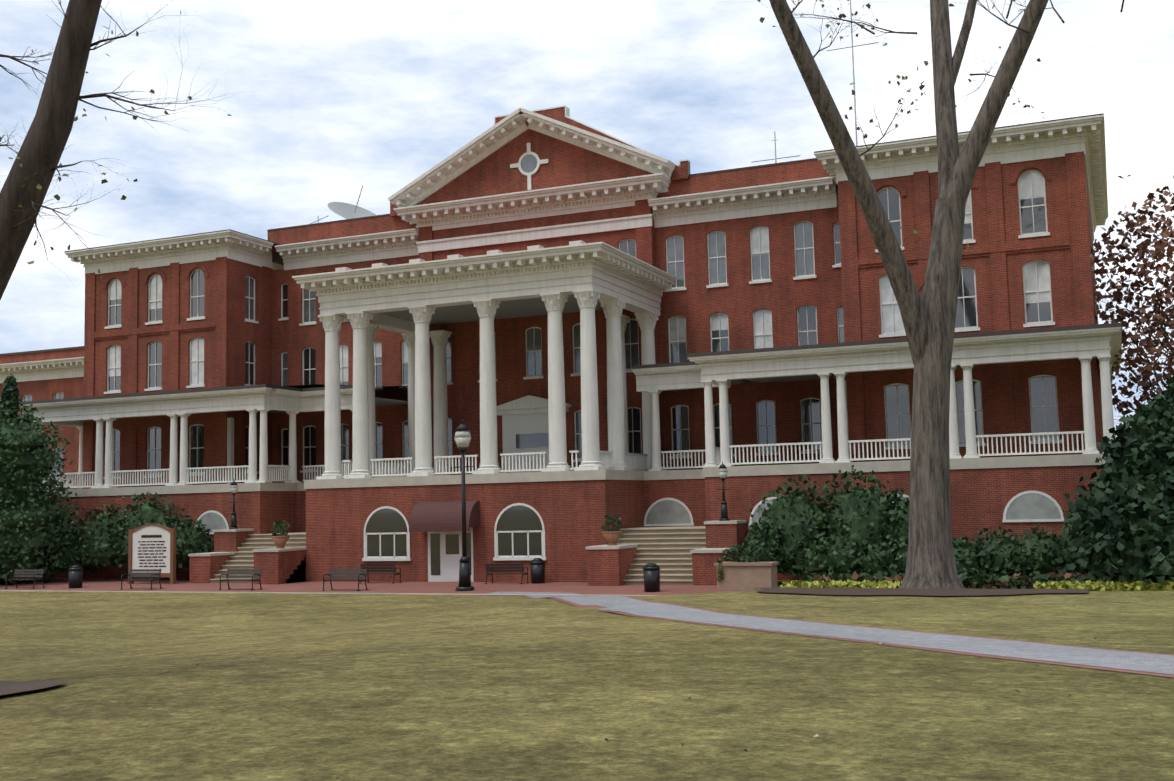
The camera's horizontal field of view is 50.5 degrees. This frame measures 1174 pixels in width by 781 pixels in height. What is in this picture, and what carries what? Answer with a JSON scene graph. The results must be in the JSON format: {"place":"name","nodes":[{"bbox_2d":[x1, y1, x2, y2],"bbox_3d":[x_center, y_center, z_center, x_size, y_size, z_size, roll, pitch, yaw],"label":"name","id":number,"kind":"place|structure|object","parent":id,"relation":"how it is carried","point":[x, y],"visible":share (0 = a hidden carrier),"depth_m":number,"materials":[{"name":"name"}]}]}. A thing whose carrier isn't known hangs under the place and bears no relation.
{"place":"outdoors","nodes":[
{"label":"outdoors","id":0,"kind":"place"},
{"bbox_2d":[0,346,83,489],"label":"neighbour building","id":1,"kind":"structure","parent":0,"point":[50,374],"depth_m":92.04,"materials":[{"name":"brick"}]},
{"bbox_2d":[0,580,1173,780],"bbox_3d":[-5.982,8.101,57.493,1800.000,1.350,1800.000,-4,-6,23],"label":"lawn","id":2,"kind":"structure","parent":0,"point":[364,687],"depth_m":14.18,"materials":[{"name":"green plant"}]},
{"bbox_2d":[0,588,1089,694],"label":"mulch beds","id":3,"kind":"object","parent":2,"relation":"on","point":[8,687],"visible":0.94,"depth_m":36.96,"materials":[{"name":"brown soil"}]},
{"bbox_2d":[0,0,1123,588],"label":"bare trees","id":4,"kind":"object","parent":3,"relation":"in","point":[928,318],"visible":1,"depth_m":39.88,"materials":[{"name":"brown plant"}]},
{"bbox_2d":[0,0,1044,278],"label":"tree leaves","id":5,"kind":"object","parent":4,"relation":"on","point":[56,196],"visible":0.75,"depth_m":38.62,"materials":[{"name":"brown plant"}]},
{"bbox_2d":[19,113,1121,585],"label":"building","id":6,"kind":"structure","parent":2,"relation":"on","point":[781,349],"depth_m":61.75,"materials":[{"name":"brick"}]},
{"bbox_2d":[229,481,238,528],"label":"lamp post","id":7,"kind":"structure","parent":6,"relation":"on","point":[233,487],"depth_m":62.77,"materials":[{"name":"black metal"}]},
{"bbox_2d":[310,0,878,223],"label":"rooftop antennas","id":8,"kind":"object","parent":6,"relation":"on","point":[347,210],"visible":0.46,"depth_m":79.13,"materials":[{"name":"metal"}]},
{"bbox_2d":[717,461,729,520],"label":"lamp post","id":9,"kind":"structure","parent":6,"relation":"on","point":[722,472],"depth_m":52.77,"materials":[{"name":"black metal"}]},
{"bbox_2d":[108,606,1125,778],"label":"fallen leaves","id":10,"kind":"object","parent":2,"relation":"on","point":[1069,695],"visible":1,"depth_m":10.86,"materials":[{"name":"beige plant"}]},
{"bbox_2d":[779,570,1173,590],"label":"groundcover plants","id":11,"kind":"object","parent":2,"relation":"on","point":[1062,580],"visible":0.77,"depth_m":44.35,"materials":[{"name":"green plant"}]},
{"bbox_2d":[0,578,1173,677],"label":"walkway","id":12,"kind":"structure","parent":0,"point":[617,599],"depth_m":30.47,"materials":[{"name":"grey concrete"}]},
{"bbox_2d":[5,569,44,588],"bbox_3d":[-26.786,8.981,59.356,1.850,0.910,0.740,-4,-6,23],"label":"park bench","id":13,"kind":"object","parent":12,"relation":"on","point":[38,572],"visible":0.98,"depth_m":59.42,"materials":[{"name":"black metal"}]},
{"bbox_2d":[68,565,82,587],"bbox_3d":[-24.093,8.761,58.647,0.663,1.080,0.680,-4,-6,23],"label":"trash can","id":14,"kind":"object","parent":12,"relation":"on","point":[75,575],"visible":1,"depth_m":58.41,"materials":[{"name":"black metal"}]},
{"bbox_2d":[120,569,162,589],"bbox_3d":[-20.264,8.577,56.598,1.850,0.910,0.740,-4,-6,23],"label":"bench","id":15,"kind":"object","parent":12,"relation":"on","point":[151,573],"visible":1,"depth_m":56.70,"materials":[{"name":"black metal"}]},
{"bbox_2d":[128,523,175,583],"bbox_3d":[-21.230,7.960,60.758,2.800,2.923,0.196,-4,-6,23],"label":"campus sign","id":16,"kind":"object","parent":12,"relation":"on","point":[152,546],"visible":1,"depth_m":60.69,"materials":[{"name":"white metal"}]},
{"bbox_2d":[219,569,261,589],"bbox_3d":[-15.143,8.260,54.431,1.850,0.910,0.740,-4,-6,23],"label":"bench","id":17,"kind":"object","parent":12,"relation":"on","point":[244,573],"visible":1,"depth_m":54.56,"materials":[{"name":"black metal"}]},
{"bbox_2d":[322,568,367,590],"bbox_3d":[-10.171,7.952,52.328,1.850,0.910,0.740,-4,-6,23],"label":"bench","id":18,"kind":"object","parent":12,"relation":"on","point":[348,573],"visible":0.98,"depth_m":52.45,"materials":[{"name":"black metal"}]},
{"bbox_2d":[360,563,401,583],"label":"bench","id":19,"kind":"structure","parent":12,"relation":"on","point":[368,568],"depth_m":56.79,"materials":[{"name":"black metal"}]},
{"bbox_2d":[453,419,473,590],"bbox_3d":[-5.033,4.642,50.822,0.753,6.974,0.753,1,-6,-22],"label":"lamp post","id":20,"kind":"object","parent":12,"relation":"on","point":[462,437],"visible":1,"depth_m":50.72,"materials":[{"name":"black metal"}]},
{"bbox_2d":[271,105,689,581],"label":"portico","id":21,"kind":"structure","parent":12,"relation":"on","point":[536,496],"depth_m":59.00,"materials":[{"name":"paint"}]},
{"bbox_2d":[485,563,528,583],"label":"bench","id":22,"kind":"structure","parent":12,"relation":"on","point":[517,567],"depth_m":54.29,"materials":[{"name":"black metal"}]},
{"bbox_2d":[530,558,544,583],"bbox_3d":[-2.142,7.834,54.126,0.663,1.080,0.680,-4,-6,23],"label":"trash can","id":23,"kind":"object","parent":12,"relation":"on","point":[537,570],"visible":1,"depth_m":53.87,"materials":[{"name":"black metal"}]},
{"bbox_2d":[0,374,1173,584],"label":"bushes","id":24,"kind":"object","parent":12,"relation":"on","point":[1123,528],"visible":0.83,"depth_m":48.87,"materials":[{"name":"green plant"}]},
{"bbox_2d":[643,563,659,591],"bbox_3d":[2.466,7.116,47.413,0.663,1.080,0.680,-4,-6,23],"label":"trash can","id":25,"kind":"object","parent":12,"relation":"on","point":[651,573],"visible":1,"depth_m":47.16,"materials":[{"name":"black metal"}]},
{"bbox_2d":[714,561,778,590],"bbox_3d":[6.036,7.014,46.984,2.240,1.050,1.040,-4,-6,23],"label":"stone planter box","id":26,"kind":"object","parent":12,"relation":"on","point":[745,576],"visible":0.82,"depth_m":46.56,"materials":[{"name":"beige stone"}]},
{"bbox_2d":[716,542,770,580],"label":"planter box plants","id":27,"kind":"object","parent":26,"relation":"on","point":[740,557],"visible":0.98,"depth_m":46.90,"materials":[{"name":"green plant"}]},
{"bbox_2d":[0,0,1173,439],"label":"sky","id":28,"kind":"structure","parent":0,"point":[348,95],"materials":[{"name":"white"}]},
{"bbox_2d":[1091,175,1173,422],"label":"red tree","id":29,"kind":"object","parent":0,"point":[1141,250],"depth_m":56.47,"materials":[{"name":"red plant"}]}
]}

